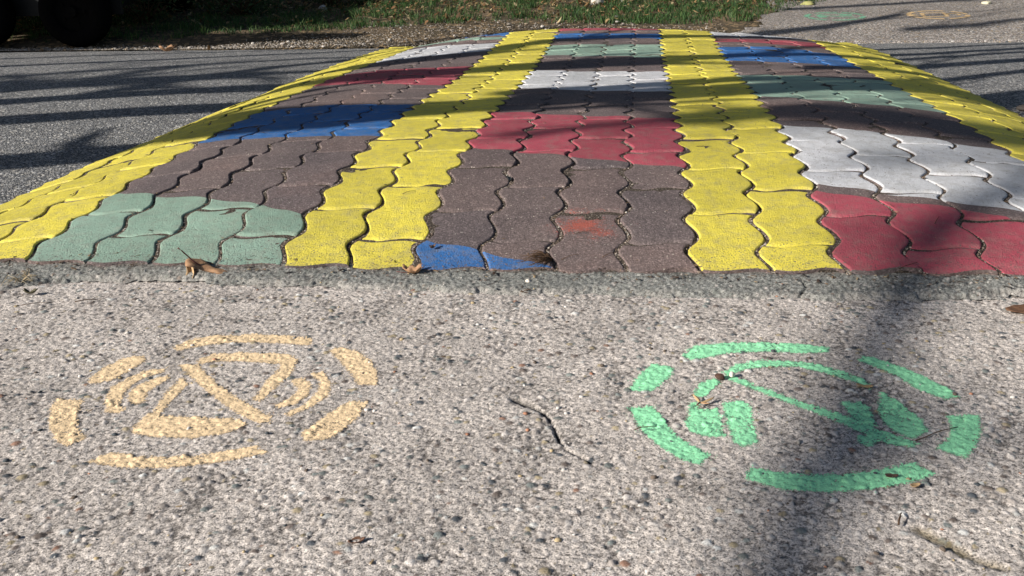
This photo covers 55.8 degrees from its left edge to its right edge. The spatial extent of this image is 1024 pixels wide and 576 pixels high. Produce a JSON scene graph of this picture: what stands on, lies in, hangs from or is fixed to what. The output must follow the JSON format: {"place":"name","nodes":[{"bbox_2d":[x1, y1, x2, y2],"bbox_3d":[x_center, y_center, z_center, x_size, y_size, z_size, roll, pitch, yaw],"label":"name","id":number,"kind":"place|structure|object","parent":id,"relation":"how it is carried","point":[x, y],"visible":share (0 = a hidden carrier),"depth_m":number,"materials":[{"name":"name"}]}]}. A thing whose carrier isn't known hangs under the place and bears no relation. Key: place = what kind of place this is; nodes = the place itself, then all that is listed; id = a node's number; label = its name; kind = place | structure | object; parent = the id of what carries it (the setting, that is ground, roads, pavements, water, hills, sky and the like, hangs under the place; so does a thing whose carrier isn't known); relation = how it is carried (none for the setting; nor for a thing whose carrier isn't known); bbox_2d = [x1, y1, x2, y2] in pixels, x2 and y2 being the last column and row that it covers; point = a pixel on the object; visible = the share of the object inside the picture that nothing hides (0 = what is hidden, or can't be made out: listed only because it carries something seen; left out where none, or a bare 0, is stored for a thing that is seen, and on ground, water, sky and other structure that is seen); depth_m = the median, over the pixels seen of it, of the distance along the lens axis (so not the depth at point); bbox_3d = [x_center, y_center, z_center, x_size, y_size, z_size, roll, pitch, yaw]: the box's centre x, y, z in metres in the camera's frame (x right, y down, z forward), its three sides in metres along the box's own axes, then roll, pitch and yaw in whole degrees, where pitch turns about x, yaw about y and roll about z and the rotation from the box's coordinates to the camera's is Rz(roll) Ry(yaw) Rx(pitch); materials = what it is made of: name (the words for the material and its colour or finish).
{"place":"outdoors","nodes":[
{"label":"outdoors","id":0,"kind":"place"},
{"bbox_2d":[0,12,724,51],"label":"gravel","id":1,"kind":"structure","parent":0,"point":[271,45],"depth_m":5.66,"materials":[{"name":"grey gravel"}]},
{"bbox_2d":[1,0,825,51],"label":"grass","id":2,"kind":"structure","parent":0,"point":[732,13],"depth_m":6.19,"materials":[{"name":"green plant"}]},
{"bbox_2d":[0,0,1013,295],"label":"ground","id":3,"kind":"structure","parent":0,"point":[260,34],"depth_m":5.87,"materials":[{"name":"soil"}]},
{"bbox_2d":[0,0,192,46],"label":"cargo trailer","id":4,"kind":"object","parent":3,"relation":"on","point":[78,23],"visible":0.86,"depth_m":5.71,"materials":[{"name":"black metal"}]},
{"bbox_2d":[289,0,369,6],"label":"shrub","id":5,"kind":"object","parent":3,"relation":"on","point":[328,3],"visible":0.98,"depth_m":6.92,"materials":[{"name":"green plant"}]},
{"bbox_2d":[591,0,603,4],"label":"stone","id":6,"kind":"object","parent":3,"relation":"on","point":[599,1],"visible":0.6,"depth_m":6.58,"materials":[{"name":"white stone"}]},
{"bbox_2d":[0,268,1023,575],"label":"sidewalk","id":7,"kind":"structure","parent":0,"point":[602,496],"depth_m":1.04,"materials":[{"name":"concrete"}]},
{"bbox_2d":[23,288,37,293],"bbox_3d":[-0.759,0.005,1.526,0.023,0.009,0.011,-3,20,-4],"label":"dead leaf","id":8,"kind":"object","parent":7,"relation":"on","point":[25,290],"visible":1,"depth_m":1.53,"materials":[{"name":"brown plant"}]},
{"bbox_2d":[47,333,379,468],"bbox_3d":[-0.356,0.126,1.174,0.399,0.005,0.386,1,20,7],"label":"stencil mark","id":9,"kind":"object","parent":7,"relation":"on","point":[168,428],"visible":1,"depth_m":1.15,"materials":[{"name":"beige paint"}]},
{"bbox_2d":[348,536,365,542],"bbox_3d":[-0.140,0.227,0.871,0.010,0.004,0.015,15,25,38],"label":"dead leaf","id":10,"kind":"object","parent":7,"relation":"on","point":[358,538],"visible":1,"depth_m":0.87,"materials":[{"name":"brown plant"}]},
{"bbox_2d":[627,340,987,496],"bbox_3d":[0.328,0.134,1.111,0.407,0.008,0.393,1,20,7],"label":"stencil mark","id":11,"kind":"object","parent":7,"relation":"on","point":[655,378],"visible":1,"depth_m":1.07,"materials":[{"name":"green paint"}]},
{"bbox_2d":[693,394,714,407],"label":"seed wing","id":12,"kind":"structure","parent":11,"relation":"on","point":[698,400],"depth_m":1.12,"materials":[{"name":"beige plant"}]},
{"bbox_2d":[715,373,724,379],"bbox_3d":[0.254,0.108,1.182,0.011,0.007,0.012,-4,20,-8],"label":"seed husk","id":13,"kind":"object","parent":11,"relation":"on","point":[719,376],"visible":1,"depth_m":1.18,"materials":[{"name":"brown plant"}]},
{"bbox_2d":[856,383,873,387],"bbox_3d":[0.419,0.116,1.149,0.020,0.003,0.007,5,21,18],"label":"dead leaf","id":14,"kind":"object","parent":11,"relation":"on","point":[861,385],"visible":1,"depth_m":1.15,"materials":[{"name":"brown plant"}]},
{"bbox_2d":[885,473,898,477],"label":"dead leaf","id":15,"kind":"object","parent":11,"relation":"on","point":[890,475],"visible":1,"depth_m":0.96,"materials":[{"name":"brown plant"}]},
{"bbox_2d":[915,427,955,440],"bbox_3d":[0.455,0.155,1.033,0.064,0.003,0.002,-11,22,-25],"label":"twig","id":16,"kind":"object","parent":11,"relation":"on","point":[934,433],"visible":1,"depth_m":1.03,"materials":[{"name":"brown wood"}]},
{"bbox_2d":[910,482,920,486],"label":"dead leaf","id":17,"kind":"object","parent":7,"relation":"on","point":[915,484],"visible":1,"depth_m":0.94,"materials":[{"name":"beige plant"}]},
{"bbox_2d":[1005,304,1023,312],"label":"dead leaf","id":18,"kind":"object","parent":7,"relation":"on","point":[1017,308],"visible":1,"depth_m":1.37,"materials":[{"name":"brown plant"}]},
{"bbox_2d":[0,42,1023,204],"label":"road","id":19,"kind":"structure","parent":0,"point":[62,114],"depth_m":3.74,"materials":[{"name":"grey asphalt"}]},
{"bbox_2d":[159,44,175,51],"bbox_3d":[-1.943,-1.344,5.414,0.126,0.040,0.054,-7,20,-14],"label":"dead leaf","id":20,"kind":"object","parent":19,"relation":"on","point":[170,48],"visible":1,"depth_m":5.41,"materials":[{"name":"brown plant"}]},
{"bbox_2d":[0,28,1023,276],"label":"speed hump","id":21,"kind":"object","parent":19,"relation":"on","point":[628,72],"visible":1,"depth_m":1.92,"materials":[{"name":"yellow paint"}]},
{"bbox_2d":[0,74,1023,276],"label":"joint grit","id":22,"kind":"object","parent":21,"relation":"on","point":[486,265],"visible":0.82,"depth_m":1.76,"materials":[{"name":"grey sand"}]},
{"bbox_2d":[516,247,552,266],"bbox_3d":[0.040,-0.053,1.568,0.057,0.012,0.104,7,21,21],"label":"dry weed","id":23,"kind":"object","parent":21,"relation":"on","point":[545,257],"visible":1,"depth_m":1.56,"materials":[{"name":"brown plant"}]},
{"bbox_2d":[0,258,1023,302],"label":"asphalt strip","id":24,"kind":"object","parent":19,"relation":"on","point":[715,285],"visible":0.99,"depth_m":1.50,"materials":[{"name":"grey asphalt"}]},
{"bbox_2d":[0,269,41,286],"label":"dry weed","id":25,"kind":"object","parent":24,"relation":"on","point":[15,278],"visible":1,"depth_m":1.58,"materials":[{"name":"plant"}]},
{"bbox_2d":[177,247,226,278],"bbox_3d":[-0.499,-0.044,1.580,0.083,0.055,0.042,1,20,7],"label":"curled leaf","id":26,"kind":"object","parent":24,"relation":"on","point":[191,264],"visible":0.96,"depth_m":1.58,"materials":[{"name":"brown plant"}]},
{"bbox_2d":[396,264,424,273],"bbox_3d":[-0.163,-0.030,1.549,0.047,0.015,0.021,-1,20,2],"label":"dead leaf","id":27,"kind":"object","parent":24,"relation":"on","point":[411,269],"visible":1,"depth_m":1.55,"materials":[{"name":"brown plant"}]},
{"bbox_2d":[0,109,1023,563],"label":"fine litter","id":28,"kind":"object","parent":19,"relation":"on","point":[534,277],"visible":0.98,"depth_m":1.55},
{"bbox_2d":[738,0,1023,43],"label":"driveway apron","id":29,"kind":"object","parent":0,"point":[886,21],"visible":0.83,"depth_m":5.47,"materials":[{"name":"grey asphalt"}]},
{"bbox_2d":[800,1,814,4],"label":"stone","id":30,"kind":"object","parent":29,"relation":"on","point":[808,3],"visible":0.85,"depth_m":6.21,"materials":[{"name":"yellow stone"}]},
{"bbox_2d":[804,12,864,20],"bbox_3d":[1.913,-1.612,5.730,0.378,0.026,0.378,1,20,7],"label":"stencil mark","id":31,"kind":"object","parent":29,"relation":"on","point":[821,15],"visible":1,"depth_m":5.75,"materials":[{"name":"green paint"}]},
{"bbox_2d":[906,10,969,18],"bbox_3d":[2.485,-1.595,5.642,0.372,0.027,0.372,1,20,7],"label":"stencil mark","id":32,"kind":"object","parent":29,"relation":"on","point":[923,15],"visible":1,"depth_m":5.64,"materials":[{"name":"paint"}]},
{"bbox_2d":[1016,104,1023,111],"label":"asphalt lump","id":33,"kind":"object","parent":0,"point":[1020,107],"visible":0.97,"depth_m":2.90,"materials":[{"name":"grey asphalt"}]}
]}

